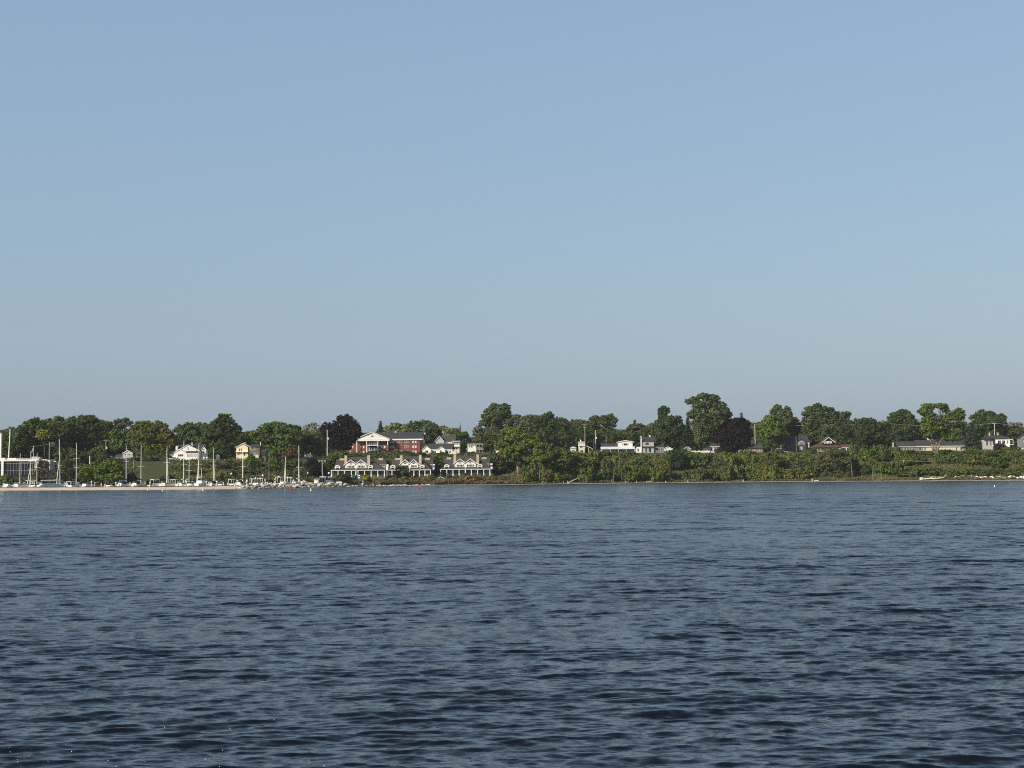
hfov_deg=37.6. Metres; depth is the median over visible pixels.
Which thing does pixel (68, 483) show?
sailboat
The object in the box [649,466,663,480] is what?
shrub
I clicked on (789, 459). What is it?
shrub
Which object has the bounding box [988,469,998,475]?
shrub
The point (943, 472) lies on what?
shrub
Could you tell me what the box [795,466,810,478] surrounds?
shrub
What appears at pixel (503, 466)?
broadleaf tree
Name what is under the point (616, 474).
shrub
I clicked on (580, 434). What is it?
broadleaf tree
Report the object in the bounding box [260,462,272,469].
shrub
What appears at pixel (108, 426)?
broadleaf tree
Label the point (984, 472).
shrub
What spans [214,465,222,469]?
shrub
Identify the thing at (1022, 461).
shrub
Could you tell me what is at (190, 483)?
motor boat
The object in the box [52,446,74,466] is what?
broadleaf tree
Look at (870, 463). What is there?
shrub
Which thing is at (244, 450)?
yellow house
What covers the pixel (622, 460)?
shrub
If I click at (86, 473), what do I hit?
round tree
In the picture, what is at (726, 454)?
shrub
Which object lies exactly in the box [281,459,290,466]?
shrub
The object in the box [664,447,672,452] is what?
white cottage
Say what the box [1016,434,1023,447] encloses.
shingled house
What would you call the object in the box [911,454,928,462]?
shrub
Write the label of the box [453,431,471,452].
broadleaf tree
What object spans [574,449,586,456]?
shrub
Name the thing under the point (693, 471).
shrub
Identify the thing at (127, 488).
beach
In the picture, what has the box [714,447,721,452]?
bush
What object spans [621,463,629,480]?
shrub
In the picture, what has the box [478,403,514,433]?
broadleaf tree
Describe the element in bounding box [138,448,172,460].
broadleaf tree
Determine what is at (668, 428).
broadleaf tree
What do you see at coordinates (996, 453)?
shrub
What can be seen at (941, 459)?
shrub
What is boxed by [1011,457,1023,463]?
shrub
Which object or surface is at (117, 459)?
undergrowth
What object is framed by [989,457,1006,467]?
shrub
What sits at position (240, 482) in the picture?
sailboat
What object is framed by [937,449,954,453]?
shrub
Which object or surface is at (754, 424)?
broadleaf tree
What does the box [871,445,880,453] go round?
shrub
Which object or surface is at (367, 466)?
waterfront house
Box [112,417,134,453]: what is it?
broadleaf tree
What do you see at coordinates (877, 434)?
broadleaf tree
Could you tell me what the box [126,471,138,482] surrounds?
bush
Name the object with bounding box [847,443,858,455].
shrub
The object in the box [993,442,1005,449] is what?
purple shrub
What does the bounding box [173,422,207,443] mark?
broadleaf tree
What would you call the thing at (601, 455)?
shrub
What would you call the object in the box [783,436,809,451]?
slate blue house
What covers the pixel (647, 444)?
two storey house
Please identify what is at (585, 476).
shrub
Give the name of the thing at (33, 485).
motor boat
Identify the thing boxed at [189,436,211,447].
broadleaf tree
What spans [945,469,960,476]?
shrub
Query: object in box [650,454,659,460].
shrub
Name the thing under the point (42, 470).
bare tree
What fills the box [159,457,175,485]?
sailboat
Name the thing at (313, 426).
bare tree
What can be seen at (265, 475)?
shrub
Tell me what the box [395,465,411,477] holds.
bush
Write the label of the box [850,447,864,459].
shrub
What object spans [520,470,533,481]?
shrub
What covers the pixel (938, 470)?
shrub
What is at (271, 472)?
shrub
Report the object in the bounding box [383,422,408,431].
broadleaf tree
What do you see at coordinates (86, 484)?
motor boat
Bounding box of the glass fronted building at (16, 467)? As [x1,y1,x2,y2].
[0,457,55,478]
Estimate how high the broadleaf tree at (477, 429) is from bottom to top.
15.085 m
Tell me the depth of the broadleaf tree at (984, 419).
693.90 m
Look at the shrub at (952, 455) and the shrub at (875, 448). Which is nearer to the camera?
the shrub at (952, 455)
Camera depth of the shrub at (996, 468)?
590.89 m
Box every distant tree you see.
[297,431,317,456]
[331,448,345,453]
[685,430,701,450]
[691,426,713,450]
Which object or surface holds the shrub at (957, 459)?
on the terrain at (147, 470)
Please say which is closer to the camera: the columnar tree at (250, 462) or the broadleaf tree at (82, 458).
the columnar tree at (250, 462)
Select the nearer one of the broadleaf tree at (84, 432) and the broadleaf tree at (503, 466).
the broadleaf tree at (503, 466)
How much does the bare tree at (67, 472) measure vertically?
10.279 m
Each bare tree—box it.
[33,459,56,483]
[53,458,75,481]
[301,422,319,456]
[1007,422,1022,429]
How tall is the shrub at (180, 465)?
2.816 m
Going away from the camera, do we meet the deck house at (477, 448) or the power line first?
the deck house at (477, 448)
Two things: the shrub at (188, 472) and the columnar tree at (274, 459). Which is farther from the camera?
the columnar tree at (274, 459)
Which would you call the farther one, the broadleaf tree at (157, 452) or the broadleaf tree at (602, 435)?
the broadleaf tree at (602, 435)
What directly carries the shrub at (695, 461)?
on the terrain at (147, 470)
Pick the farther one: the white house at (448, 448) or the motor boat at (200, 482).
the white house at (448, 448)
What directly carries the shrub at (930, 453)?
on the terrain at (147, 470)
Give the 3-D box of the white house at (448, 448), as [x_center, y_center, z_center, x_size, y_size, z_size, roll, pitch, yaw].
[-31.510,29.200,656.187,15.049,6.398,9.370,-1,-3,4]
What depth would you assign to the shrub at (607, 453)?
618.43 m
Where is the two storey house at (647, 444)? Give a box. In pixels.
[634,435,663,452]
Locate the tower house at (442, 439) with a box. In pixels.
[435,435,461,452]
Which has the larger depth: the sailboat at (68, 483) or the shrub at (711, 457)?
the shrub at (711, 457)
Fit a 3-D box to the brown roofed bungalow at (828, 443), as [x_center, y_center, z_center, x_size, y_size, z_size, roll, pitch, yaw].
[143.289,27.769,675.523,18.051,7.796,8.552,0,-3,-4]
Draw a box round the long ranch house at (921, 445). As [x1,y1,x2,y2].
[892,438,967,450]
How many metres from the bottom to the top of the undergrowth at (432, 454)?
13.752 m
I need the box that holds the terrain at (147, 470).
[54,450,1022,488]
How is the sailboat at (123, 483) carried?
on the lake water
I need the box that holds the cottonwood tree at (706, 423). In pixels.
[684,392,732,450]
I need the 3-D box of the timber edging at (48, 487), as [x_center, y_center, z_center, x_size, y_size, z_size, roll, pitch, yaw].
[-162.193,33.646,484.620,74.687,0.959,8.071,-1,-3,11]
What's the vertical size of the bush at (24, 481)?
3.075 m
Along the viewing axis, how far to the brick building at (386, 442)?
655.80 m
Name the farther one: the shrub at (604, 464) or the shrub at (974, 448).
the shrub at (974, 448)
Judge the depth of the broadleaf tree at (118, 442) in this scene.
630.37 m
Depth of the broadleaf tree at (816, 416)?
717.11 m
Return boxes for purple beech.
[319,413,362,451]
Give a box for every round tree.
[77,462,99,482]
[92,458,125,483]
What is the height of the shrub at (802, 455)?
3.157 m
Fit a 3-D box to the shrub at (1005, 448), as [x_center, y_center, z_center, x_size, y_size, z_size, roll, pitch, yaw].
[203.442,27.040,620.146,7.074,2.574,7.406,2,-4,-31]
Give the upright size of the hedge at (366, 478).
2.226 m
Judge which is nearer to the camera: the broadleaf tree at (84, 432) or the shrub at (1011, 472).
the shrub at (1011, 472)
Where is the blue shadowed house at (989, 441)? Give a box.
[980,433,1012,449]
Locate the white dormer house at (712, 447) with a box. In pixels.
[708,443,719,452]
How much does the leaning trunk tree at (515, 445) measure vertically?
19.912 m
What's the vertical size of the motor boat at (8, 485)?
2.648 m
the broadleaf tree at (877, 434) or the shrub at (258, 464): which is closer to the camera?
the shrub at (258, 464)
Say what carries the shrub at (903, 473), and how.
on the terrain at (147, 470)
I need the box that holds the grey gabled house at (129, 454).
[115,450,138,458]
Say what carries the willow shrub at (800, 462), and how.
on the terrain at (147, 470)
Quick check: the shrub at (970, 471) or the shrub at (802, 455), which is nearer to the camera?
the shrub at (970, 471)
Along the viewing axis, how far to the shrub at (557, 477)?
573.56 m
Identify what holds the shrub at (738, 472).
on the terrain at (147, 470)
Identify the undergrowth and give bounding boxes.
[9,454,135,483]
[170,456,317,480]
[245,450,505,482]
[502,449,1023,483]
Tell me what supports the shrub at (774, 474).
on the terrain at (147, 470)
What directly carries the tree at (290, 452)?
on the terrain at (147, 470)
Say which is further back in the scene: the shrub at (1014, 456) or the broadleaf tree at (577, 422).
the broadleaf tree at (577, 422)
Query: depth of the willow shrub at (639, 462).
595.12 m
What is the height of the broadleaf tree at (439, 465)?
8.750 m
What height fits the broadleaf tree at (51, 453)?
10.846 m
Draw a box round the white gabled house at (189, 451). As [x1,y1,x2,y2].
[168,443,207,460]
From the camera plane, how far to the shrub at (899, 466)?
604.82 m
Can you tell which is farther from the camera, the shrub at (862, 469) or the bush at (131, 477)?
the shrub at (862, 469)
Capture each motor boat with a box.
[2,483,13,486]
[27,481,37,486]
[66,481,77,486]
[81,483,93,486]
[147,479,160,485]
[184,482,193,485]
[194,477,205,485]
[318,476,331,483]
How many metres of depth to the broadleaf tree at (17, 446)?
593.25 m
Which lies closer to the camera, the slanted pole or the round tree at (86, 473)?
the round tree at (86, 473)
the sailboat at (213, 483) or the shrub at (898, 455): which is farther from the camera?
the shrub at (898, 455)
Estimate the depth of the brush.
557.33 m
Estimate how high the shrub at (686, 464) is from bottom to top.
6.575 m
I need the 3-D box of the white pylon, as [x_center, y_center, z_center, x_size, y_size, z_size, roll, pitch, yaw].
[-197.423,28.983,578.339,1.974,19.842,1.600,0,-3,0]
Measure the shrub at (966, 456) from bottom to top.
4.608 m
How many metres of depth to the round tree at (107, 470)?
525.49 m
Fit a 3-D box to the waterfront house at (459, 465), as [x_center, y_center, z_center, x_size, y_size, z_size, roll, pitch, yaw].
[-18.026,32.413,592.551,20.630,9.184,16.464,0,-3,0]
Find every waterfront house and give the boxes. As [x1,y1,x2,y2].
[331,455,388,478]
[387,455,434,476]
[440,454,492,475]
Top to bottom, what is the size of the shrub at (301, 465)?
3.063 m
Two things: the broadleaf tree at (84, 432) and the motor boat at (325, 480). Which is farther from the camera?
the broadleaf tree at (84, 432)
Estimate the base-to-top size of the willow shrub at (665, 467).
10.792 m
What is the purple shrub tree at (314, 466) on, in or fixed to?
on the terrain at (147, 470)
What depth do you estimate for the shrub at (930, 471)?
598.12 m
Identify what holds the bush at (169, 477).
on the terrain at (147, 470)
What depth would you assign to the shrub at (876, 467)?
608.62 m
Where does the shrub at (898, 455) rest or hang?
on the terrain at (147, 470)
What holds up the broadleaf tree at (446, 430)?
on the terrain at (147, 470)
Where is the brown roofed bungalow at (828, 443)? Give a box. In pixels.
[809,437,850,451]
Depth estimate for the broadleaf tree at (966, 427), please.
719.14 m
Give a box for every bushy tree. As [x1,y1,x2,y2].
[525,442,561,475]
[552,446,583,474]
[571,454,596,478]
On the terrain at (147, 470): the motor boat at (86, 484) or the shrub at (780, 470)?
the shrub at (780, 470)
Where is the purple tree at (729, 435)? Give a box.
[713,417,754,452]
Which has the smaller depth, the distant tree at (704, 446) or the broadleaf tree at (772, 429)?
the broadleaf tree at (772, 429)
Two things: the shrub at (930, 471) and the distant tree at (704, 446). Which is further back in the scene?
the distant tree at (704, 446)
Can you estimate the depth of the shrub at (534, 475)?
571.60 m
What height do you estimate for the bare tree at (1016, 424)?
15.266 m
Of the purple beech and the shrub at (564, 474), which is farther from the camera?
the purple beech
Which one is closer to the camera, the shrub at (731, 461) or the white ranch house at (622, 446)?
the shrub at (731, 461)
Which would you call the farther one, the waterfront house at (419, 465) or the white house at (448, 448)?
the white house at (448, 448)
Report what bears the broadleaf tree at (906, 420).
on the terrain at (147, 470)
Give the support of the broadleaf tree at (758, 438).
on the terrain at (147, 470)
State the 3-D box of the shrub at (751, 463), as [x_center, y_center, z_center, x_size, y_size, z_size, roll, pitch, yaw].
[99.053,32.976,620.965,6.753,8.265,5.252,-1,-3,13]
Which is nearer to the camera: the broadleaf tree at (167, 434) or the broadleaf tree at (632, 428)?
the broadleaf tree at (167, 434)
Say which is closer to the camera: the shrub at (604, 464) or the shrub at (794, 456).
the shrub at (604, 464)
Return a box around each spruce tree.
[376,421,385,432]
[679,417,697,450]
[961,422,981,447]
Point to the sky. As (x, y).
(257, 212)
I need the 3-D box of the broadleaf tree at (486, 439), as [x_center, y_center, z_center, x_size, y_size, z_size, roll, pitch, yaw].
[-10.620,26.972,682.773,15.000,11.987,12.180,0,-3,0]
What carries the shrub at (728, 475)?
on the terrain at (147, 470)
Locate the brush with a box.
[372,473,523,484]
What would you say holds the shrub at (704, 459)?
on the terrain at (147, 470)
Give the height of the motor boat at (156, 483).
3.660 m
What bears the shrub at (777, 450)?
on the terrain at (147, 470)
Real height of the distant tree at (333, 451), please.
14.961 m
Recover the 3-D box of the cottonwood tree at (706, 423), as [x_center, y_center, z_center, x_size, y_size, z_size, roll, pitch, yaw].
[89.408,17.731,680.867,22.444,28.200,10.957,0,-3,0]
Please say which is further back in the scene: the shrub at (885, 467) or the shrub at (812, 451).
the shrub at (812, 451)
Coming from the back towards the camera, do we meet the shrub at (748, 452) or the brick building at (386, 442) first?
the brick building at (386, 442)
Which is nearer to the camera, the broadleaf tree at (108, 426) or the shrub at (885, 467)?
the shrub at (885, 467)
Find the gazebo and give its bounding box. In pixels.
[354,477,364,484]
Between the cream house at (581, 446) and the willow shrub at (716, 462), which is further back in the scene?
the cream house at (581, 446)
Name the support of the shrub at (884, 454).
on the terrain at (147, 470)
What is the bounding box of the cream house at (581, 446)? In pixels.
[570,440,592,452]
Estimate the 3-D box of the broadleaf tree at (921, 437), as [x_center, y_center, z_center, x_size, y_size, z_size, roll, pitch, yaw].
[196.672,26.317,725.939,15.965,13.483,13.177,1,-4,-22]
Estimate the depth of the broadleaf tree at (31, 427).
597.99 m
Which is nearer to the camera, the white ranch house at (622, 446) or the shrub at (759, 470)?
the shrub at (759, 470)
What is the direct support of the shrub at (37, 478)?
on the terrain at (147, 470)
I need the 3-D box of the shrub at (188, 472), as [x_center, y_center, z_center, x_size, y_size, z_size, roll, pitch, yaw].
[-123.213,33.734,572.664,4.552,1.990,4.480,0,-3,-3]
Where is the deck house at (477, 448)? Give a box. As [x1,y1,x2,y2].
[467,444,482,452]
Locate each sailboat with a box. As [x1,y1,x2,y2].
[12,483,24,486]
[17,461,33,486]
[37,440,64,486]
[65,444,78,486]
[117,446,131,486]
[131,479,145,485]
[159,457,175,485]
[175,460,188,485]
[207,448,220,485]
[234,461,245,484]
[279,456,288,484]
[292,461,300,483]
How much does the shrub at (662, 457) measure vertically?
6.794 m
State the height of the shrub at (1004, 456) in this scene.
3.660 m
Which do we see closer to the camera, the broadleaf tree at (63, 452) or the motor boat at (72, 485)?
the motor boat at (72, 485)
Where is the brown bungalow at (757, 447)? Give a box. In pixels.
[742,440,762,451]
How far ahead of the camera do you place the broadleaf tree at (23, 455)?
605.59 m
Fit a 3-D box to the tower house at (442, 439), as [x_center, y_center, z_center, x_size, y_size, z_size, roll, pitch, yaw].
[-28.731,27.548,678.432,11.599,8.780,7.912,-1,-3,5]
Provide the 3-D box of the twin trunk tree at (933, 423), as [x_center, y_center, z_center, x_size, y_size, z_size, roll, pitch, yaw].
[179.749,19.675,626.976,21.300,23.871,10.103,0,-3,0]
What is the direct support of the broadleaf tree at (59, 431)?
on the terrain at (147, 470)
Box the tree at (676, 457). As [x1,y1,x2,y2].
[666,450,688,469]
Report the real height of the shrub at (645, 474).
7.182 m
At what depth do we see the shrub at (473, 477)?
563.04 m
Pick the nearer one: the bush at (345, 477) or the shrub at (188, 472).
the bush at (345, 477)
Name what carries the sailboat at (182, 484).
on the lake water
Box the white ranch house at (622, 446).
[600,440,634,452]
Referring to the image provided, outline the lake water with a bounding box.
[0,481,1023,767]
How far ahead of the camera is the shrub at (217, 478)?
553.28 m
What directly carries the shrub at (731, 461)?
on the terrain at (147, 470)
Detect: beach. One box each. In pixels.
[0,486,240,490]
[399,480,1023,485]
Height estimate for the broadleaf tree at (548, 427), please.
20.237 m
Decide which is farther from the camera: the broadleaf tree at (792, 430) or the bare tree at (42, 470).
the broadleaf tree at (792, 430)
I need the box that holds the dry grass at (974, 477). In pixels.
[511,475,1023,483]
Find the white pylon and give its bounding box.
[0,433,1,459]
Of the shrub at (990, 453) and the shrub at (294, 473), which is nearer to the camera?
the shrub at (294, 473)
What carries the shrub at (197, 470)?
on the terrain at (147, 470)
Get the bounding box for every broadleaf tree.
[0,427,27,457]
[14,448,32,457]
[18,417,51,456]
[35,429,52,458]
[36,444,56,458]
[42,416,72,448]
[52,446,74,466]
[62,414,102,454]
[66,448,90,465]
[86,447,111,464]
[94,419,121,456]
[107,428,133,452]
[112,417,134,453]
[126,420,178,453]
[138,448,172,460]
[159,426,176,452]
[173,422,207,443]
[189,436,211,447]
[203,413,242,458]
[235,431,257,444]
[249,421,304,457]
[298,431,329,458]
[317,454,338,477]
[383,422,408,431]
[406,419,442,443]
[433,456,443,475]
[440,425,459,434]
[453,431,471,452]
[472,424,492,436]
[472,431,499,453]
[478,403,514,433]
[489,451,516,475]
[512,414,537,430]
[528,411,579,449]
[568,425,592,449]
[569,419,593,441]
[585,428,621,450]
[588,415,601,450]
[597,413,618,430]
[611,431,638,450]
[624,423,646,442]
[635,427,656,448]
[647,422,654,427]
[649,405,684,449]
[746,422,758,438]
[750,427,778,451]
[758,414,785,451]
[769,404,793,450]
[783,417,802,435]
[799,402,838,445]
[831,419,855,445]
[833,411,851,435]
[850,417,897,449]
[886,409,921,440]
[910,430,926,439]
[954,425,980,449]
[968,409,1008,436]
[1002,428,1023,447]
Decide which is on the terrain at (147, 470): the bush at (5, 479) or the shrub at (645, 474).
the bush at (5, 479)
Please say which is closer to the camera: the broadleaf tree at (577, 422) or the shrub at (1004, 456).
the shrub at (1004, 456)
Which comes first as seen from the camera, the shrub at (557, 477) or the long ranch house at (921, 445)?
the shrub at (557, 477)
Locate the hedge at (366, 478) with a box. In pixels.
[362,475,369,480]
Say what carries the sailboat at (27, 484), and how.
on the lake water
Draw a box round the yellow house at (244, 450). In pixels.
[235,442,267,460]
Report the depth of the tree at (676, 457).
612.77 m
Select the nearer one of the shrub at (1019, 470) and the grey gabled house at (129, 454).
the shrub at (1019, 470)
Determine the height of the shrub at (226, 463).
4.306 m
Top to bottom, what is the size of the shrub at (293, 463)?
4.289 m
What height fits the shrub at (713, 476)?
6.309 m
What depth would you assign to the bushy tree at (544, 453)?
576.95 m
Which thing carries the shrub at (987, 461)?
on the terrain at (147, 470)
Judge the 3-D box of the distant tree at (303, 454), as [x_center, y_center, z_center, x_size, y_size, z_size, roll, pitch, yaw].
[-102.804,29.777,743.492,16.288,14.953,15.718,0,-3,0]
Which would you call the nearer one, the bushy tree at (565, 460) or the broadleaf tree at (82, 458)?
the bushy tree at (565, 460)
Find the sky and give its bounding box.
[0,0,1023,456]
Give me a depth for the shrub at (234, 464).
582.76 m
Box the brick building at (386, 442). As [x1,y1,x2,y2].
[346,431,425,453]
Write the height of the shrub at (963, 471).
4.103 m
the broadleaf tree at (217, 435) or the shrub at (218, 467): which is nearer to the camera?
the shrub at (218, 467)
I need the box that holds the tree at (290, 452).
[280,446,301,459]
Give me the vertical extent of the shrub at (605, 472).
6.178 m
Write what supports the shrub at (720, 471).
on the terrain at (147, 470)
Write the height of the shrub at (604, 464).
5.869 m
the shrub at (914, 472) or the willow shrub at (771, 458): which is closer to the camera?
the shrub at (914, 472)
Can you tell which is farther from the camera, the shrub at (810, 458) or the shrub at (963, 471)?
the shrub at (810, 458)
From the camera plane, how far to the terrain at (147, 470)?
595.00 m
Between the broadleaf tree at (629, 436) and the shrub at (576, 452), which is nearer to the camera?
the shrub at (576, 452)
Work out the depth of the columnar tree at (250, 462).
578.41 m
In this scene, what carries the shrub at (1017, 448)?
on the terrain at (147, 470)
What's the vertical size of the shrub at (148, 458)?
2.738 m
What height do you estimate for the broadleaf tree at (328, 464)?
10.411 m
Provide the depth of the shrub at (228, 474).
560.94 m
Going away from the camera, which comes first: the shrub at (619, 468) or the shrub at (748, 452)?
the shrub at (619, 468)
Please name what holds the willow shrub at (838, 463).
on the terrain at (147, 470)
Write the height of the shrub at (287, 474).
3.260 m
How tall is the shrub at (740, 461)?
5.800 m
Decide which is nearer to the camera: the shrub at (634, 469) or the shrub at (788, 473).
the shrub at (634, 469)
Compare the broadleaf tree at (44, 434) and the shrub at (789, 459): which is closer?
the broadleaf tree at (44, 434)
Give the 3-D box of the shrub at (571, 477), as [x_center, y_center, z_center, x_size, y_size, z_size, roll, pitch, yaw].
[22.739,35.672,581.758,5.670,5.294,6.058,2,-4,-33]
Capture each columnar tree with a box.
[244,453,256,470]
[268,450,281,471]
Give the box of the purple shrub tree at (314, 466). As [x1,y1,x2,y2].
[306,458,321,477]
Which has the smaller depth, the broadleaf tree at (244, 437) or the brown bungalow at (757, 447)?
the broadleaf tree at (244, 437)
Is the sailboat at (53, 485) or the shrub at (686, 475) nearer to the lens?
the sailboat at (53, 485)
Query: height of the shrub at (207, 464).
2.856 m
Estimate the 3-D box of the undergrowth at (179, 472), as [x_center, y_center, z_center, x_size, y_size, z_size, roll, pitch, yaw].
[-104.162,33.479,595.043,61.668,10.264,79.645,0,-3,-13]
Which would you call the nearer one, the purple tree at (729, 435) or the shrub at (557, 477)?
the shrub at (557, 477)
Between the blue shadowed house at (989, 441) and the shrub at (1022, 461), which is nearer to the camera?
the shrub at (1022, 461)
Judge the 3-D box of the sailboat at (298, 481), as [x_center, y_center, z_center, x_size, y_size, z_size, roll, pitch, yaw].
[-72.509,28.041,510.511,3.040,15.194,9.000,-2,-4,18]
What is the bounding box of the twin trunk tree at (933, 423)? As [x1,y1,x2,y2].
[916,403,967,452]
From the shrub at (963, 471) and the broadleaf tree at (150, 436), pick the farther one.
the broadleaf tree at (150, 436)
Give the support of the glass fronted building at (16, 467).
on the terrain at (147, 470)
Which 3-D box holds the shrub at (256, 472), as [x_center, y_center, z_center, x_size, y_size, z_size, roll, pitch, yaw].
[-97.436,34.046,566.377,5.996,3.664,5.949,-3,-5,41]
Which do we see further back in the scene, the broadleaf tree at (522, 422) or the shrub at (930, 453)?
the broadleaf tree at (522, 422)
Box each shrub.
[32,476,43,483]
[43,477,53,483]
[75,478,88,483]
[142,455,155,460]
[173,463,187,468]
[184,470,194,474]
[193,469,205,472]
[201,461,211,466]
[210,471,225,478]
[212,476,222,480]
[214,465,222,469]
[222,459,233,467]
[224,469,237,477]
[231,461,240,469]
[238,468,253,476]
[250,470,261,475]
[255,459,261,468]
[256,473,270,478]
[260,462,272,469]
[268,470,281,475]
[280,471,291,475]
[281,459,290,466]
[284,469,302,476]
[289,459,297,467]
[299,462,307,467]
[411,452,425,455]
[460,475,483,480]
[519,453,533,473]
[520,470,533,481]
[529,467,539,480]
[537,470,550,482]
[545,469,553,480]
[551,472,561,481]
[559,469,568,480]
[566,470,574,480]
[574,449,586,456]
[577,466,593,481]
[587,448,601,466]
[593,452,603,465]
[593,471,607,480]
[599,458,612,469]
[600,450,612,455]
[600,468,611,480]
[606,467,619,480]
[610,453,619,464]
[613,462,623,480]
[617,452,626,457]
[617,457,626,465]
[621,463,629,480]
[622,471,638,481]
[624,451,636,455]
[624,456,651,475]
[631,466,643,480]
[639,467,649,479]
[649,458,672,479]
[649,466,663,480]
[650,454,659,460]
[658,455,670,464]
[680,455,690,466]
[680,470,691,478]
[681,448,689,454]
[687,453,701,467]
[689,470,697,478]
[691,467,705,480]
[699,452,708,466]
[706,457,731,471]
[706,467,717,480]
[707,453,716,463]
[715,466,726,480]
[720,451,731,457]
[721,466,732,480]
[724,453,738,469]
[733,464,744,479]
[735,455,744,466]
[739,449,751,459]
[741,465,751,479]
[744,454,756,469]
[747,469,757,479]
[756,452,788,469]
[756,465,762,478]
[761,464,773,478]
[769,464,781,479]
[772,448,784,453]
[777,467,784,478]
[778,453,792,468]
[783,468,794,478]
[786,453,797,459]
[790,458,813,468]
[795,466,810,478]
[799,452,809,458]
[804,454,815,464]
[804,464,818,477]
[805,448,816,453]
[811,447,855,477]
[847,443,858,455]
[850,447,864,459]
[850,457,859,470]
[856,463,869,474]
[858,447,878,459]
[864,458,877,469]
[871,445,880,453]
[871,462,880,472]
[876,446,893,461]
[880,460,896,474]
[889,445,901,456]
[892,451,906,460]
[893,460,904,473]
[896,471,908,476]
[897,455,912,465]
[902,454,918,463]
[906,450,918,453]
[907,468,921,476]
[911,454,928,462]
[923,451,934,454]
[923,467,938,475]
[933,467,942,474]
[934,455,950,463]
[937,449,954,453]
[939,469,949,475]
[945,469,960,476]
[946,452,958,462]
[950,453,963,462]
[958,467,967,475]
[959,453,972,463]
[964,446,980,450]
[965,453,980,464]
[968,467,976,474]
[976,469,990,476]
[981,451,993,455]
[981,458,993,464]
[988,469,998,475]
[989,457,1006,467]
[991,466,1000,473]
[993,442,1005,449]
[993,451,1005,455]
[997,446,1012,451]
[998,453,1010,459]
[1000,468,1010,472]
[1004,469,1020,474]
[1007,453,1018,459]
[1011,447,1021,450]
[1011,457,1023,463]
[1014,466,1023,473]
[1019,458,1023,465]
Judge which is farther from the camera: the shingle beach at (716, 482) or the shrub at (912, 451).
the shrub at (912, 451)
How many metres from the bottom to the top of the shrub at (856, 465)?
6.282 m
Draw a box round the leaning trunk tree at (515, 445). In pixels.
[493,426,540,473]
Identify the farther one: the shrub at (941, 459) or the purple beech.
the purple beech
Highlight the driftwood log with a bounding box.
[919,475,946,479]
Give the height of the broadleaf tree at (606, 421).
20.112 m
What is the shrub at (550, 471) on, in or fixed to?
on the terrain at (147, 470)
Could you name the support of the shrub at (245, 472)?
on the terrain at (147, 470)
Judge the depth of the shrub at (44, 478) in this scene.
549.98 m
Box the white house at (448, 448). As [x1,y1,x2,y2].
[422,443,456,455]
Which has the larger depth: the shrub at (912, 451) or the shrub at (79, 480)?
the shrub at (912, 451)
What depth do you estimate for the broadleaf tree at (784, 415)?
720.00 m
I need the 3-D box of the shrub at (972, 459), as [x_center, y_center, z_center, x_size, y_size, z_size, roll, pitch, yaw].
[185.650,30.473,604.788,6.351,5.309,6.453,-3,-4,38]
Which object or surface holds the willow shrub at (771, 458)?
on the terrain at (147, 470)
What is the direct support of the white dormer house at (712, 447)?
on the terrain at (147, 470)
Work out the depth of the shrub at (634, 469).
589.82 m
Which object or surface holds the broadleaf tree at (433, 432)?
on the terrain at (147, 470)
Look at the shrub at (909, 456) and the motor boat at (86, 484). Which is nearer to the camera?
the motor boat at (86, 484)
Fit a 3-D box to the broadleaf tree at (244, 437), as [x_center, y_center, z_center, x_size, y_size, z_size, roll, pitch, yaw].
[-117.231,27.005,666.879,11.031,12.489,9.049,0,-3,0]
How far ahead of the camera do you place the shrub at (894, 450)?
624.37 m
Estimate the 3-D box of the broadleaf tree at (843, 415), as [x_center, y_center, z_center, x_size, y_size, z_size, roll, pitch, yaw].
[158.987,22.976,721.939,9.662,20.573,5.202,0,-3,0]
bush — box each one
[0,474,18,483]
[20,478,28,483]
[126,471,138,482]
[156,474,174,482]
[336,473,353,481]
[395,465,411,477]
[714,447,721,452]
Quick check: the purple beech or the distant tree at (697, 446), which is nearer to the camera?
the purple beech
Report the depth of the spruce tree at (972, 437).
656.96 m
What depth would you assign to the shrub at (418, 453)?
644.93 m
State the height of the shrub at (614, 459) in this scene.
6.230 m
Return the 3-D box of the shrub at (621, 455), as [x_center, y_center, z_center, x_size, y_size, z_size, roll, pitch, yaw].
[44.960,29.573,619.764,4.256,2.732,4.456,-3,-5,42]
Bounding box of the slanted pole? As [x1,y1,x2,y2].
[8,429,10,457]
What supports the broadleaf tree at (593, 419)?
on the terrain at (147, 470)
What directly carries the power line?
hanging from the utility pole
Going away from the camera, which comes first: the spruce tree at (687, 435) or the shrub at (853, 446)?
the shrub at (853, 446)
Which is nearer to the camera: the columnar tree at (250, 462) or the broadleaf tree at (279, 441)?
the columnar tree at (250, 462)
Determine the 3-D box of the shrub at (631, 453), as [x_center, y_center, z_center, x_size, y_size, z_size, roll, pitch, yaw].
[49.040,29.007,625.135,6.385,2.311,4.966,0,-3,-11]
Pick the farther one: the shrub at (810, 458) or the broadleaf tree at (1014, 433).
the broadleaf tree at (1014, 433)
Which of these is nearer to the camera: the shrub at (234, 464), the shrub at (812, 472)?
the shrub at (234, 464)
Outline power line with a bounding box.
[786,423,1013,425]
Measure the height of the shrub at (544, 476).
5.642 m

